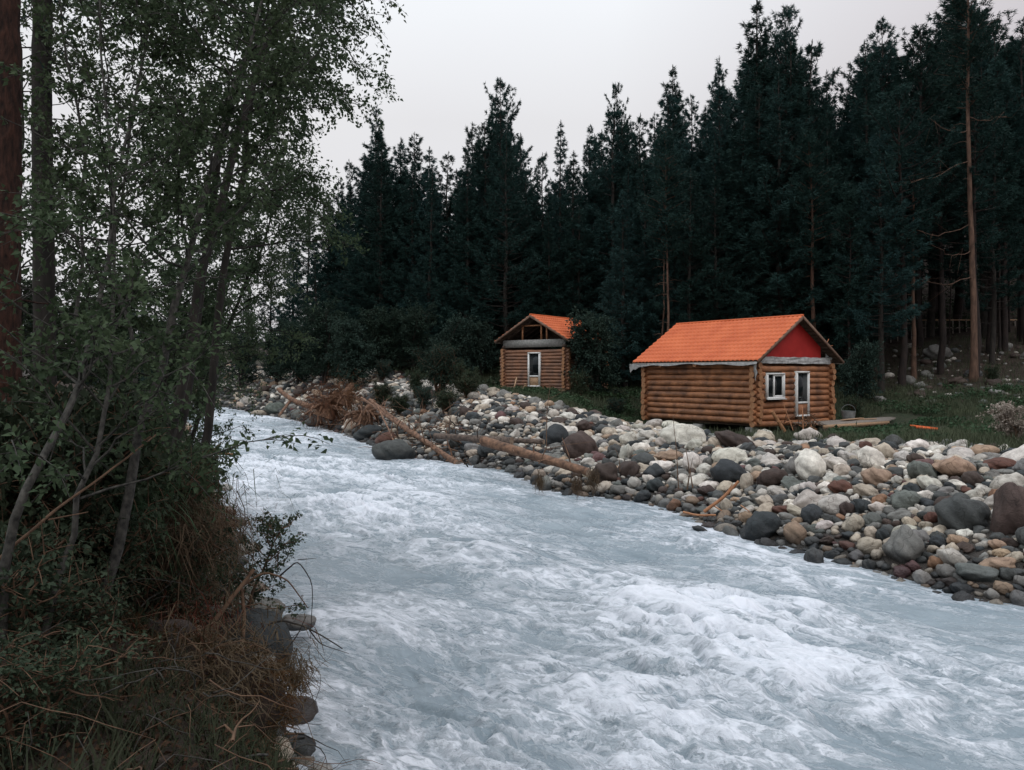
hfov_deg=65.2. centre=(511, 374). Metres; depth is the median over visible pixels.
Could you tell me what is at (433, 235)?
spruce tree
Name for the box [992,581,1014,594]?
boulder
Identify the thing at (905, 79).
pine tree
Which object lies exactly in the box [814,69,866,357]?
spruce tree
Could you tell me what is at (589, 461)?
boulder
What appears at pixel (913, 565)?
boulder
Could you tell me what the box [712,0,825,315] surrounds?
spruce tree
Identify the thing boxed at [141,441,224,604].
undergrowth shrub
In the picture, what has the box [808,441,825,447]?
boulder
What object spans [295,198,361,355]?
spruce tree
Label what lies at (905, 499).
boulder
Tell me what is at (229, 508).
dry grass
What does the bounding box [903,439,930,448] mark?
boulder
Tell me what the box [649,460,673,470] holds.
boulder
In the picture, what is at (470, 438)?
fallen log
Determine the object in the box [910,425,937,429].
metal sheet
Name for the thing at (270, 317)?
spruce tree
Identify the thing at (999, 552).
stone
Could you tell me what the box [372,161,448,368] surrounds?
spruce tree
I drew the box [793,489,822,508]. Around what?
boulder
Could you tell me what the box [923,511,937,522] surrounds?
boulder
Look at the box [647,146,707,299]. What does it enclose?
spruce tree
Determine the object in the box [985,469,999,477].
boulder
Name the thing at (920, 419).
herbs
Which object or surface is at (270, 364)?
willow tree
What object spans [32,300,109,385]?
willow tree
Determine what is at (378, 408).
fallen log
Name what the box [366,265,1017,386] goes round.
forest undergrowth
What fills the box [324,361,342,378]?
willow shrub
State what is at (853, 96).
pine tree
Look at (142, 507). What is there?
dry grass
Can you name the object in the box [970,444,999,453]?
boulder
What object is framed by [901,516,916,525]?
boulder
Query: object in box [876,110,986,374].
pine tree
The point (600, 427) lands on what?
boulder
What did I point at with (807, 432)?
boulder
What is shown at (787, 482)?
boulder
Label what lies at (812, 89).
spruce tree
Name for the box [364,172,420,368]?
spruce tree
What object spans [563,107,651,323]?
spruce tree
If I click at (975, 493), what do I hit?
boulder
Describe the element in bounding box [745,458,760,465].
boulder
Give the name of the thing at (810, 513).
boulder
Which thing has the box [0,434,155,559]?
dead branch
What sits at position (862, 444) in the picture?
boulder
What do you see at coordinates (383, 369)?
willow shrub
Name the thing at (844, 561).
stone
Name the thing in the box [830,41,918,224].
pine tree
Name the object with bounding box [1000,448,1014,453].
boulder
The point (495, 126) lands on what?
pine tree
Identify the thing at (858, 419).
loose boards
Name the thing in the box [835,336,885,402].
bush
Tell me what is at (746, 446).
boulder
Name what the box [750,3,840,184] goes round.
pine tree
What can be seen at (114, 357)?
willow tree
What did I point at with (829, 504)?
boulder
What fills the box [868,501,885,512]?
boulder
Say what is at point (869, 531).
boulder
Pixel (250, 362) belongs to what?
willow tree
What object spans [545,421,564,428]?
boulder
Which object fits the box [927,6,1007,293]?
pine tree
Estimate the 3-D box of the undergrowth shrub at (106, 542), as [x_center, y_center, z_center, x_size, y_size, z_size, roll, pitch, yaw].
[-3.587,1.641,6.928,1.646,1.633,1.460,0,0,17]
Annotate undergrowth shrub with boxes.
[0,353,139,642]
[0,356,188,624]
[0,408,128,620]
[0,494,120,693]
[0,597,168,769]
[9,545,139,656]
[21,388,154,532]
[28,384,219,598]
[50,473,179,615]
[128,516,237,629]
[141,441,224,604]
[151,438,217,460]
[154,432,238,606]
[180,447,229,499]
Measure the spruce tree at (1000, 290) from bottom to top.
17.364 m
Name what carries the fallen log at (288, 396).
on the ground at (904, 416)
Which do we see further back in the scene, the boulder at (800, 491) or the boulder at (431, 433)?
the boulder at (431, 433)
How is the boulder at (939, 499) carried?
on the ground at (904, 416)
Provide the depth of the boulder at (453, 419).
35.38 m
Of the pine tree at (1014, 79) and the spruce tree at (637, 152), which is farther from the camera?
the spruce tree at (637, 152)
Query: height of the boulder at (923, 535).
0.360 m
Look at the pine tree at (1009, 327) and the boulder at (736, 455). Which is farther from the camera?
the pine tree at (1009, 327)
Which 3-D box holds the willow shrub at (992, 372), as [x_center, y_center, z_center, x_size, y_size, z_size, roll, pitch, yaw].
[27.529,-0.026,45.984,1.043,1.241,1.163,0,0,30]
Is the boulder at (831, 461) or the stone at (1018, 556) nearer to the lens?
the stone at (1018, 556)
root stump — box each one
[286,369,365,429]
[312,368,370,420]
[330,381,395,433]
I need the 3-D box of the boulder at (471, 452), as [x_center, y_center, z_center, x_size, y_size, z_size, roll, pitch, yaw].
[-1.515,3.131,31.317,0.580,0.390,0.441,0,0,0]
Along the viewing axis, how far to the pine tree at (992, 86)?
52.90 m
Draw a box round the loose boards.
[840,418,876,419]
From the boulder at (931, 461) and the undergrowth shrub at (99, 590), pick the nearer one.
the undergrowth shrub at (99, 590)
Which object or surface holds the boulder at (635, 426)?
on the ground at (904, 416)
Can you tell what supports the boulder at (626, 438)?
on the ground at (904, 416)
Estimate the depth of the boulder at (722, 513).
19.65 m
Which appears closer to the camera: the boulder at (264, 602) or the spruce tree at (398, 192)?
the boulder at (264, 602)
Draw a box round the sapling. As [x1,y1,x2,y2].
[196,507,309,617]
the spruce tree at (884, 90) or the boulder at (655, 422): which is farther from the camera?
the spruce tree at (884, 90)
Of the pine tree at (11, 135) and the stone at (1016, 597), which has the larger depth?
the stone at (1016, 597)
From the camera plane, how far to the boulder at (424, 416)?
37.35 m
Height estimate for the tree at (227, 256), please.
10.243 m
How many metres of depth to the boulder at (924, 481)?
18.41 m
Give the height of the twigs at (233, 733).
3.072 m
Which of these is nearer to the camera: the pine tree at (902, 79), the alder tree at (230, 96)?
the alder tree at (230, 96)
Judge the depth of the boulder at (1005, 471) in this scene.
18.83 m
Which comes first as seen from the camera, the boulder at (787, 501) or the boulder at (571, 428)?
the boulder at (787, 501)
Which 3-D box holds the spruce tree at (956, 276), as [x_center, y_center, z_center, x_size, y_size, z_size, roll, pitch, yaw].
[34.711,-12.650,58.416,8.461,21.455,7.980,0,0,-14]
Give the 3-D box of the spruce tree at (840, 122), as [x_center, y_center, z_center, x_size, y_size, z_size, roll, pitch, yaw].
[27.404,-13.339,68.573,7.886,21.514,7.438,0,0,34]
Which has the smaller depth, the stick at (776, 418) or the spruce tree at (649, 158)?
the stick at (776, 418)
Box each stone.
[823,550,840,558]
[831,558,851,564]
[848,549,863,561]
[871,494,886,503]
[929,530,946,538]
[936,563,955,577]
[955,528,973,536]
[961,542,974,552]
[992,548,1010,556]
[1004,551,1023,562]
[1009,589,1023,606]
[1013,575,1023,586]
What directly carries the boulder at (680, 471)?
on the ground at (904, 416)
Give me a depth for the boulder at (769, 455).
23.84 m
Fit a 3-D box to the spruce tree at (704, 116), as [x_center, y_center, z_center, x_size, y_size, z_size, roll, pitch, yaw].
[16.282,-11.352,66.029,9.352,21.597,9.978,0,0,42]
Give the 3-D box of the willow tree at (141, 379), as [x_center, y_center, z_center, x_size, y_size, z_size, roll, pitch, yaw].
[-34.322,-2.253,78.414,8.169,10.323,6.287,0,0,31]
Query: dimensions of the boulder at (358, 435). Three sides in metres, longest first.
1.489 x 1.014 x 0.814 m
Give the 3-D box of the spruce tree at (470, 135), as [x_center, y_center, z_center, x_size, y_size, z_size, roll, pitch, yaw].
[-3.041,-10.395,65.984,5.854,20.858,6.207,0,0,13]
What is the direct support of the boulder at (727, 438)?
on the ground at (904, 416)
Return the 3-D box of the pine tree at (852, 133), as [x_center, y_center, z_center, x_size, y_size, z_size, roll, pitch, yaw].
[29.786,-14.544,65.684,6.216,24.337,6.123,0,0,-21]
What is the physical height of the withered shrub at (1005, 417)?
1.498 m
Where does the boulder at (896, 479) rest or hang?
on the ground at (904, 416)
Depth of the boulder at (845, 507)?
17.91 m
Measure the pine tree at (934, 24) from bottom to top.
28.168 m
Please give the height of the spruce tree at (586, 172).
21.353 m
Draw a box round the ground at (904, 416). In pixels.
[0,236,1023,769]
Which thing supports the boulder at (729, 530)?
on the ground at (904, 416)
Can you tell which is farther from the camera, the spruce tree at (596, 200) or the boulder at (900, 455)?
the spruce tree at (596, 200)
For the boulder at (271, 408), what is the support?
on the ground at (904, 416)
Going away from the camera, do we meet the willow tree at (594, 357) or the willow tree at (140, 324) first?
the willow tree at (140, 324)
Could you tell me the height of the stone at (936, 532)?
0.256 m
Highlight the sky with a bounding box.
[20,0,1023,343]
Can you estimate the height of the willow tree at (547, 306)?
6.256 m
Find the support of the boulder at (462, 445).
on the ground at (904, 416)
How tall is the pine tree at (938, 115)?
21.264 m
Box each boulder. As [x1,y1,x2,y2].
[215,607,292,661]
[216,484,232,490]
[236,402,243,408]
[237,595,285,614]
[240,396,250,405]
[251,410,266,415]
[251,653,276,671]
[258,386,269,391]
[264,402,284,414]
[283,614,316,630]
[290,409,304,418]
[293,386,305,397]
[305,415,324,426]
[343,418,355,433]
[353,424,381,440]
[371,439,416,459]
[375,431,396,443]
[419,412,434,422]
[427,430,439,438]
[430,414,441,423]
[442,415,456,424]
[447,440,460,447]
[459,407,469,416]
[459,441,474,450]
[464,443,478,450]
[465,411,479,420]
[466,449,477,456]
[468,455,479,464]
[469,418,480,425]
[473,463,487,467]
[477,445,494,457]
[480,395,488,399]
[496,389,510,397]
[504,406,518,411]
[504,465,517,472]
[513,472,524,477]
[529,397,540,404]
[530,475,541,484]
[531,469,545,476]
[536,475,551,490]
[539,401,544,409]
[543,423,567,444]
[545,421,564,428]
[548,409,559,417]
[549,454,561,457]
[551,417,564,422]
[555,468,571,475]
[560,412,574,419]
[562,430,598,458]
[564,426,577,432]
[575,419,591,430]
[580,457,594,464]
[583,453,592,458]
[591,462,617,482]
[592,452,605,461]
[595,481,612,492]
[596,424,606,432]
[596,439,607,445]
[605,450,618,458]
[607,434,619,442]
[607,444,620,452]
[609,485,626,494]
[616,425,629,430]
[617,461,640,476]
[618,444,632,459]
[619,431,637,444]
[626,440,642,446]
[627,477,641,488]
[631,424,643,428]
[631,452,654,464]
[632,442,649,450]
[633,489,650,502]
[636,430,654,439]
[642,474,653,483]
[643,463,664,477]
[644,419,662,426]
[646,478,663,491]
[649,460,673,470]
[653,449,682,460]
[655,436,666,446]
[655,494,662,504]
[659,424,705,444]
[661,420,678,427]
[666,498,680,510]
[671,468,688,477]
[681,494,695,500]
[682,452,701,469]
[683,474,706,486]
[684,438,702,449]
[692,525,706,530]
[696,463,711,473]
[696,484,714,495]
[698,481,718,487]
[701,521,714,527]
[708,436,722,446]
[710,459,746,482]
[711,448,747,463]
[714,430,754,447]
[714,523,737,531]
[716,480,733,493]
[716,509,730,519]
[720,498,732,509]
[722,526,739,535]
[738,511,751,523]
[739,442,755,450]
[740,473,752,489]
[740,501,755,507]
[740,511,780,540]
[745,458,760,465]
[750,471,760,481]
[750,494,760,502]
[752,440,766,446]
[753,429,774,440]
[754,437,768,440]
[754,537,778,545]
[755,495,772,505]
[756,468,787,486]
[756,502,773,511]
[760,458,781,465]
[761,452,777,459]
[764,440,776,443]
[767,486,785,495]
[771,493,788,503]
[771,505,788,512]
[781,476,801,489]
[783,499,793,504]
[783,520,806,543]
[784,454,797,474]
[786,445,801,451]
[787,504,800,515]
[788,549,805,553]
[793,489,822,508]
[794,427,823,439]
[794,448,825,480]
[797,440,809,443]
[798,481,816,490]
[798,487,814,493]
[800,503,822,523]
[804,536,820,545]
[804,547,823,562]
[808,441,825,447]
[815,520,833,529]
[816,481,829,488]
[818,494,850,514]
[819,536,834,544]
[822,472,838,480]
[823,455,846,469]
[826,436,846,445]
[827,479,852,493]
[833,463,851,475]
[837,450,856,460]
[839,501,854,515]
[841,513,864,531]
[844,443,860,450]
[852,483,878,496]
[855,499,870,512]
[856,446,885,468]
[856,536,881,553]
[859,438,880,444]
[859,441,872,447]
[860,467,891,485]
[862,512,881,524]
[862,559,876,569]
[864,526,876,537]
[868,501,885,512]
[873,442,895,457]
[875,527,889,540]
[877,441,898,449]
[882,434,904,444]
[882,524,924,562]
[887,510,911,520]
[890,490,921,509]
[891,475,902,483]
[891,524,916,532]
[893,450,908,460]
[893,565,911,578]
[901,478,918,485]
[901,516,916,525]
[902,482,920,491]
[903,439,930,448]
[905,560,920,572]
[906,453,924,461]
[906,460,937,478]
[912,529,929,541]
[912,569,932,583]
[915,459,933,464]
[916,475,942,488]
[917,490,933,499]
[919,497,933,506]
[923,344,952,358]
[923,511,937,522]
[927,444,946,450]
[927,556,943,568]
[929,534,946,547]
[932,456,976,476]
[933,496,952,504]
[934,495,990,529]
[936,547,967,565]
[937,486,954,493]
[940,455,952,459]
[943,481,956,489]
[946,439,967,447]
[946,534,968,543]
[947,447,974,457]
[947,479,966,489]
[948,376,968,384]
[949,582,974,593]
[950,492,969,498]
[951,590,974,600]
[955,562,999,581]
[961,471,983,486]
[964,370,982,376]
[965,489,985,498]
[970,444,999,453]
[975,463,989,469]
[979,557,1015,569]
[981,452,1000,458]
[983,457,1016,468]
[983,588,999,598]
[984,495,993,508]
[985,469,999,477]
[987,539,1006,548]
[988,489,996,496]
[989,472,1023,488]
[990,482,1023,534]
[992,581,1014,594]
[997,469,1014,474]
[999,567,1016,580]
[1000,444,1023,460]
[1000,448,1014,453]
[1012,458,1023,470]
[1014,469,1023,475]
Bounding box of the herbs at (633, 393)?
[450,383,664,423]
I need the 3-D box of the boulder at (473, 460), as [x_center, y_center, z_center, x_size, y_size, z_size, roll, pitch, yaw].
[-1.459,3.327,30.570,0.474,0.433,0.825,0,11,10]
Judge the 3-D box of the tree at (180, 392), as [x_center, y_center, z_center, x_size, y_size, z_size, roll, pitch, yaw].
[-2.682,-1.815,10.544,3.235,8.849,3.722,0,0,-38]
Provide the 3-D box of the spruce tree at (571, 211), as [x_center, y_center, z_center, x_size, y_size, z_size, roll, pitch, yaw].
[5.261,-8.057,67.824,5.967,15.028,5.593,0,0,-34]
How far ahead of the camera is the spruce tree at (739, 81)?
105.55 m
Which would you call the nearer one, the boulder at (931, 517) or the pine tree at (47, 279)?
the pine tree at (47, 279)
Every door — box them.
[528,352,540,386]
[793,371,809,416]
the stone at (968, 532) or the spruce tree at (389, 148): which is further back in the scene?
the spruce tree at (389, 148)
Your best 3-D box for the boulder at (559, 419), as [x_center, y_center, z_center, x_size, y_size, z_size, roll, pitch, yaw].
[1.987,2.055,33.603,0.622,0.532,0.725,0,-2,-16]
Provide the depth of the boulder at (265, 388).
64.63 m
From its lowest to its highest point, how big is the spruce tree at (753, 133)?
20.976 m
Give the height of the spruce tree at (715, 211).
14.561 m
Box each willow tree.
[21,235,129,408]
[22,258,176,409]
[22,294,64,371]
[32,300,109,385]
[61,297,144,389]
[65,222,286,468]
[100,283,244,464]
[128,303,177,384]
[141,153,338,448]
[169,329,225,387]
[221,325,264,387]
[258,331,292,383]
[266,314,317,386]
[291,291,352,385]
[319,312,381,391]
[357,306,400,376]
[384,296,442,371]
[425,310,478,375]
[465,319,505,375]
[522,298,569,349]
[561,305,628,397]
[608,332,637,387]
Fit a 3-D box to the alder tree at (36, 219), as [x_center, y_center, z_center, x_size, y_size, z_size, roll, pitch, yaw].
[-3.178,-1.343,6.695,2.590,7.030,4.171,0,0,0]
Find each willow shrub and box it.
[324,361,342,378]
[369,380,395,405]
[374,358,393,380]
[384,391,411,414]
[403,365,424,397]
[411,340,464,393]
[412,384,433,408]
[429,387,461,410]
[449,357,467,388]
[451,372,481,398]
[465,366,479,384]
[569,368,591,395]
[606,397,626,416]
[839,392,867,417]
[981,363,1000,378]
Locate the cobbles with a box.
[137,343,1023,769]
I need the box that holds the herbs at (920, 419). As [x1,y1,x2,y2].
[824,381,1023,439]
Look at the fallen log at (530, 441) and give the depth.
29.23 m
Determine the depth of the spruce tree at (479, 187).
63.52 m
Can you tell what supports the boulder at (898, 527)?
on the ground at (904, 416)
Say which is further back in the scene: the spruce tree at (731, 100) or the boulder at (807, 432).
the spruce tree at (731, 100)
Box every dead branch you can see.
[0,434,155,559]
[197,568,307,653]
[267,558,348,657]
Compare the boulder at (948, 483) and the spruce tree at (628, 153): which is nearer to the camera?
the boulder at (948, 483)
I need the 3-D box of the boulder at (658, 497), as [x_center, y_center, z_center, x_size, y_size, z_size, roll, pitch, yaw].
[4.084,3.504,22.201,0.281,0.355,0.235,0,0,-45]
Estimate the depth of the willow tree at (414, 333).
55.70 m
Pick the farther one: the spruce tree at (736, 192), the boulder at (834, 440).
the spruce tree at (736, 192)
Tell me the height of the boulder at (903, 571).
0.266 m
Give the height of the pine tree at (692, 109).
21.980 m
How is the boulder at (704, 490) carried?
on the ground at (904, 416)
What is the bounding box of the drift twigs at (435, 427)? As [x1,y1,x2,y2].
[291,376,489,466]
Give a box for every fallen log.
[277,388,314,407]
[278,400,290,416]
[360,397,414,437]
[368,397,460,463]
[375,403,394,439]
[433,408,513,444]
[479,436,590,476]
[514,438,544,444]
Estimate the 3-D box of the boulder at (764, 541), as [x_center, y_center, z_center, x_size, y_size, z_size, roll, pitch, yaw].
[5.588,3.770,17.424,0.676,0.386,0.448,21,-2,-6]
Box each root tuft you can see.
[531,467,547,493]
[566,471,587,498]
[583,467,608,499]
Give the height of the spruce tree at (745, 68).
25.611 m
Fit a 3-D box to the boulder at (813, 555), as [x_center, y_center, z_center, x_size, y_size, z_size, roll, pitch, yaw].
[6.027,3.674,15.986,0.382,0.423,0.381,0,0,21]
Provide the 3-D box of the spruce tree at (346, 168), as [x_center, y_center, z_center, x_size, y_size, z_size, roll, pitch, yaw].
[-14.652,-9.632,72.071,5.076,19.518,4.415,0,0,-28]
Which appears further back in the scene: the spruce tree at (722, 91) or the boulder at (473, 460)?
the spruce tree at (722, 91)
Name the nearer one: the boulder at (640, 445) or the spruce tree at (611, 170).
the boulder at (640, 445)
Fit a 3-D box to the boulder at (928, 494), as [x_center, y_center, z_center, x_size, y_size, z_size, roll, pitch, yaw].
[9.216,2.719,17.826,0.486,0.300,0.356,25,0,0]
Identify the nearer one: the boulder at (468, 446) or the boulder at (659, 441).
the boulder at (659, 441)
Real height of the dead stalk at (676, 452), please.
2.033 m
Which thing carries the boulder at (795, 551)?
on the ground at (904, 416)
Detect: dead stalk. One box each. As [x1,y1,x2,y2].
[538,377,595,463]
[673,409,691,488]
[685,448,693,489]
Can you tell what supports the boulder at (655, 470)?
on the ground at (904, 416)
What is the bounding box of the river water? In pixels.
[170,403,1023,769]
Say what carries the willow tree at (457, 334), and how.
on the ground at (904, 416)
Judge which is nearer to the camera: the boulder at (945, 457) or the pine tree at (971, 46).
the boulder at (945, 457)
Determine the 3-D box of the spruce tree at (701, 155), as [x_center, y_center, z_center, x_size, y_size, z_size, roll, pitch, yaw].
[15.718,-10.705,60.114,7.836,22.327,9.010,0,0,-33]
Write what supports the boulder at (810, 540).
on the ground at (904, 416)
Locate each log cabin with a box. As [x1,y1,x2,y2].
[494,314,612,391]
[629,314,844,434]
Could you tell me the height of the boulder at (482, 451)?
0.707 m
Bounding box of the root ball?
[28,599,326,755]
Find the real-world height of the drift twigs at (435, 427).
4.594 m
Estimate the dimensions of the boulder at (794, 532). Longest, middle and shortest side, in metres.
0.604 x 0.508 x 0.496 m
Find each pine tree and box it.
[0,0,279,407]
[20,0,298,387]
[347,105,396,270]
[475,76,547,362]
[594,81,631,197]
[634,124,695,331]
[639,161,692,335]
[681,93,718,207]
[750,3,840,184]
[780,126,845,342]
[820,179,884,389]
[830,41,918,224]
[830,49,908,315]
[830,132,897,356]
[832,100,860,140]
[835,55,927,271]
[839,49,897,324]
[852,39,910,272]
[853,81,962,388]
[856,16,911,350]
[857,2,1000,331]
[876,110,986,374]
[888,22,978,349]
[888,49,928,330]
[889,49,977,337]
[893,76,941,338]
[893,133,948,379]
[904,0,1000,314]
[908,0,1019,381]
[915,106,965,316]
[918,68,957,295]
[919,25,958,335]
[919,98,923,322]
[925,154,966,343]
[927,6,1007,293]
[927,71,963,338]
[928,98,1018,376]
[934,75,1023,353]
[954,87,1023,350]
[963,17,1023,332]
[966,56,1023,351]
[979,47,1020,317]
[981,16,1023,341]
[996,101,1023,344]
[997,37,1023,280]
[997,72,1023,338]
[998,44,1023,331]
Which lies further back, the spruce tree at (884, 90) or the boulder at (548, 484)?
the spruce tree at (884, 90)
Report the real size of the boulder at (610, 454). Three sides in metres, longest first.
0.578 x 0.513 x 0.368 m
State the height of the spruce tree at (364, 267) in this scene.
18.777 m
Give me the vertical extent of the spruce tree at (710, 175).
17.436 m
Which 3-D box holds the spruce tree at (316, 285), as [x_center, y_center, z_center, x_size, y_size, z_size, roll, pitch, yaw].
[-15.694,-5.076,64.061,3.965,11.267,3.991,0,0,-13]
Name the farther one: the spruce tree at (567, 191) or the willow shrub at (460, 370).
the spruce tree at (567, 191)
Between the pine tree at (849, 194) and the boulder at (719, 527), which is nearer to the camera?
the boulder at (719, 527)
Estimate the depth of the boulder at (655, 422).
33.03 m
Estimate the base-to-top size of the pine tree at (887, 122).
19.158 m
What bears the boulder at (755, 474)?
on the ground at (904, 416)
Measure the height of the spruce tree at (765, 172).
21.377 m
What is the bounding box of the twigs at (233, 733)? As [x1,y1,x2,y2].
[0,538,382,769]
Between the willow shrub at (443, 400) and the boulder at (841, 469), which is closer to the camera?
the boulder at (841, 469)
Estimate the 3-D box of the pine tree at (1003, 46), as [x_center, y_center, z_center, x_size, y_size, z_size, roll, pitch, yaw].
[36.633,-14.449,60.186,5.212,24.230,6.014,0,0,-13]
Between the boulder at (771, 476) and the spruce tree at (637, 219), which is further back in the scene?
the spruce tree at (637, 219)
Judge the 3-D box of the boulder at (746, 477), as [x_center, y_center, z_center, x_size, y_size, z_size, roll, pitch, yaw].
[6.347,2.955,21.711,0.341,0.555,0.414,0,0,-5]
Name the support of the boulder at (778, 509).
on the ground at (904, 416)
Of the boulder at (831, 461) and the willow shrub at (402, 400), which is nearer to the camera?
the boulder at (831, 461)
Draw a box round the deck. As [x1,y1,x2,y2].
[792,417,895,432]
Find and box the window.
[764,373,784,399]
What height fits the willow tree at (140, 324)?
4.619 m
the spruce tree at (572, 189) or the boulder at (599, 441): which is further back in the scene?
the spruce tree at (572, 189)
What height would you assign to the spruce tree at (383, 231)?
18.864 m
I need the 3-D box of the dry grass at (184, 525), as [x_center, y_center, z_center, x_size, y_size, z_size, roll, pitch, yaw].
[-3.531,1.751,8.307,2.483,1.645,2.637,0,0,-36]
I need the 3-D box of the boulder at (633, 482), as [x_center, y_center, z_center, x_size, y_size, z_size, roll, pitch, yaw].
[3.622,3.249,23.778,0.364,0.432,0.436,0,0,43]
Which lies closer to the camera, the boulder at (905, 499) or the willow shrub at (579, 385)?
the boulder at (905, 499)
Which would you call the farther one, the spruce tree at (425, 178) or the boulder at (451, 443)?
the spruce tree at (425, 178)
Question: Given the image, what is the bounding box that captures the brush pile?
[777,409,826,429]
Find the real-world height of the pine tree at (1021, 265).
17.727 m
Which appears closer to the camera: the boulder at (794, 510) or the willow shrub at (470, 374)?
the boulder at (794, 510)
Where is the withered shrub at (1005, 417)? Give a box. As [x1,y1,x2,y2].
[975,400,1023,441]
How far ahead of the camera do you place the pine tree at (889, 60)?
59.44 m
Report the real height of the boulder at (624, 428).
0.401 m
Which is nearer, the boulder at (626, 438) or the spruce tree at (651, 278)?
the boulder at (626, 438)
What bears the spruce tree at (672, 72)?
on the ground at (904, 416)
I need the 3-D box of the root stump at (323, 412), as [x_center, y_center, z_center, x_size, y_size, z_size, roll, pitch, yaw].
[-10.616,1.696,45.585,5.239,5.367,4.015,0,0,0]
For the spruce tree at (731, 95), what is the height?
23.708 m
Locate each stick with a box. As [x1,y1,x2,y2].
[683,481,739,516]
[771,410,785,431]
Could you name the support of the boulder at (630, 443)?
on the ground at (904, 416)
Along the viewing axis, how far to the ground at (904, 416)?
18.46 m
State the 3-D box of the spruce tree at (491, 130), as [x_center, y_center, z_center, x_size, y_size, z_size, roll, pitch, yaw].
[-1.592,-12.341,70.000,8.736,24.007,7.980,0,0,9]
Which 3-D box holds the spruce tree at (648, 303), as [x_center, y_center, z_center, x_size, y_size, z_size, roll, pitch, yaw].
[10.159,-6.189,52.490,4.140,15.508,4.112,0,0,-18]
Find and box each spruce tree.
[236,278,263,360]
[249,252,289,366]
[264,231,306,355]
[277,214,326,327]
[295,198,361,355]
[298,243,334,366]
[308,178,352,298]
[316,183,371,332]
[321,127,418,321]
[323,162,361,315]
[335,161,391,362]
[340,140,410,353]
[348,127,395,283]
[362,138,417,367]
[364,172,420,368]
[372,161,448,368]
[382,132,443,306]
[386,168,451,358]
[397,146,463,338]
[401,170,458,358]
[420,152,471,310]
[426,158,504,359]
[433,171,503,358]
[437,176,453,238]
[440,121,533,366]
[440,122,496,288]
[448,168,462,225]
[452,137,549,348]
[455,143,514,323]
[481,95,519,361]
[486,177,566,349]
[487,133,549,312]
[492,130,525,340]
[512,203,557,309]
[515,152,569,305]
[528,182,546,226]
[531,214,569,348]
[540,208,610,327]
[543,179,567,251]
[544,150,602,348]
[546,119,577,293]
[555,164,581,242]
[562,193,580,239]
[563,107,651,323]
[567,163,609,314]
[568,134,606,213]
[575,125,596,287]
[582,130,617,290]
[583,122,657,345]
[590,190,660,388]
[595,157,660,358]
[595,167,647,357]
[597,144,621,314]
[597,165,685,386]
[609,118,642,186]
[618,236,686,357]
[621,113,652,247]
[625,91,700,263]
[631,144,641,193]
[635,144,705,356]
[636,112,662,311]
[636,174,687,351]
[646,64,700,303]
[647,129,661,182]
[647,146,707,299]
[647,168,732,340]
[666,176,764,330]
[677,177,713,321]
[680,115,695,155]
[684,106,722,186]
[689,83,743,239]
[691,58,749,320]
[691,140,756,319]
[692,121,800,320]
[709,98,727,138]
[711,43,781,235]
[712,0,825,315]
[716,83,814,319]
[718,72,852,327]
[718,88,739,155]
[726,49,759,160]
[729,58,750,122]
[733,41,873,350]
[733,57,770,114]
[741,33,835,143]
[769,39,866,323]
[781,66,877,351]
[794,130,877,360]
[812,92,840,174]
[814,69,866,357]
[818,96,846,143]
[827,115,873,268]
[833,107,898,361]
[833,129,932,391]
[837,39,916,367]
[877,58,936,312]
[926,56,1023,338]
[948,103,1023,364]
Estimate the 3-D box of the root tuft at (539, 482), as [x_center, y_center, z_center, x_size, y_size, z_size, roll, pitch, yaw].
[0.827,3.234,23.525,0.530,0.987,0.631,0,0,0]
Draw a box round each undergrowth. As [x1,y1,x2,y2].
[186,482,273,618]
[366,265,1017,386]
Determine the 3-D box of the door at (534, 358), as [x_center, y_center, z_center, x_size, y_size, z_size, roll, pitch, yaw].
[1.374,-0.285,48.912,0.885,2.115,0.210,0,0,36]
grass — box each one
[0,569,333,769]
[52,459,241,589]
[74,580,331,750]
[87,465,305,625]
[108,574,317,659]
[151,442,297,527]
[169,548,267,611]
[184,533,293,620]
[186,477,288,573]
[191,515,272,590]
[212,483,256,510]
[214,499,261,551]
[259,638,338,718]
[397,329,1023,451]
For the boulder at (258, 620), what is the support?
on the boulder
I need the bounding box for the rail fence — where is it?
[890,319,1016,342]
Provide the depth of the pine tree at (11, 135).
7.91 m
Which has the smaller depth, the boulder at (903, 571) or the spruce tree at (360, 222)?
the boulder at (903, 571)
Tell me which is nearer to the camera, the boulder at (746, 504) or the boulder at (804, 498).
the boulder at (804, 498)
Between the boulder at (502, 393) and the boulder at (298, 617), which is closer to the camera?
the boulder at (298, 617)
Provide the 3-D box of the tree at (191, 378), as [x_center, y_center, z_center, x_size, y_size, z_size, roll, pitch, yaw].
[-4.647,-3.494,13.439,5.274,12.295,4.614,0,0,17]
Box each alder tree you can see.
[0,0,273,710]
[0,0,333,681]
[13,0,206,398]
[20,0,129,298]
[20,0,359,632]
[22,0,232,395]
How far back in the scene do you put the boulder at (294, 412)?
52.68 m
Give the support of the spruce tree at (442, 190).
on the ground at (904, 416)
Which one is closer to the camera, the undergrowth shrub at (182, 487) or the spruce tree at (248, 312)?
the undergrowth shrub at (182, 487)
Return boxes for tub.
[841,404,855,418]
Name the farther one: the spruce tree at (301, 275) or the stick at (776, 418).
the spruce tree at (301, 275)
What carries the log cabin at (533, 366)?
on the ground at (904, 416)

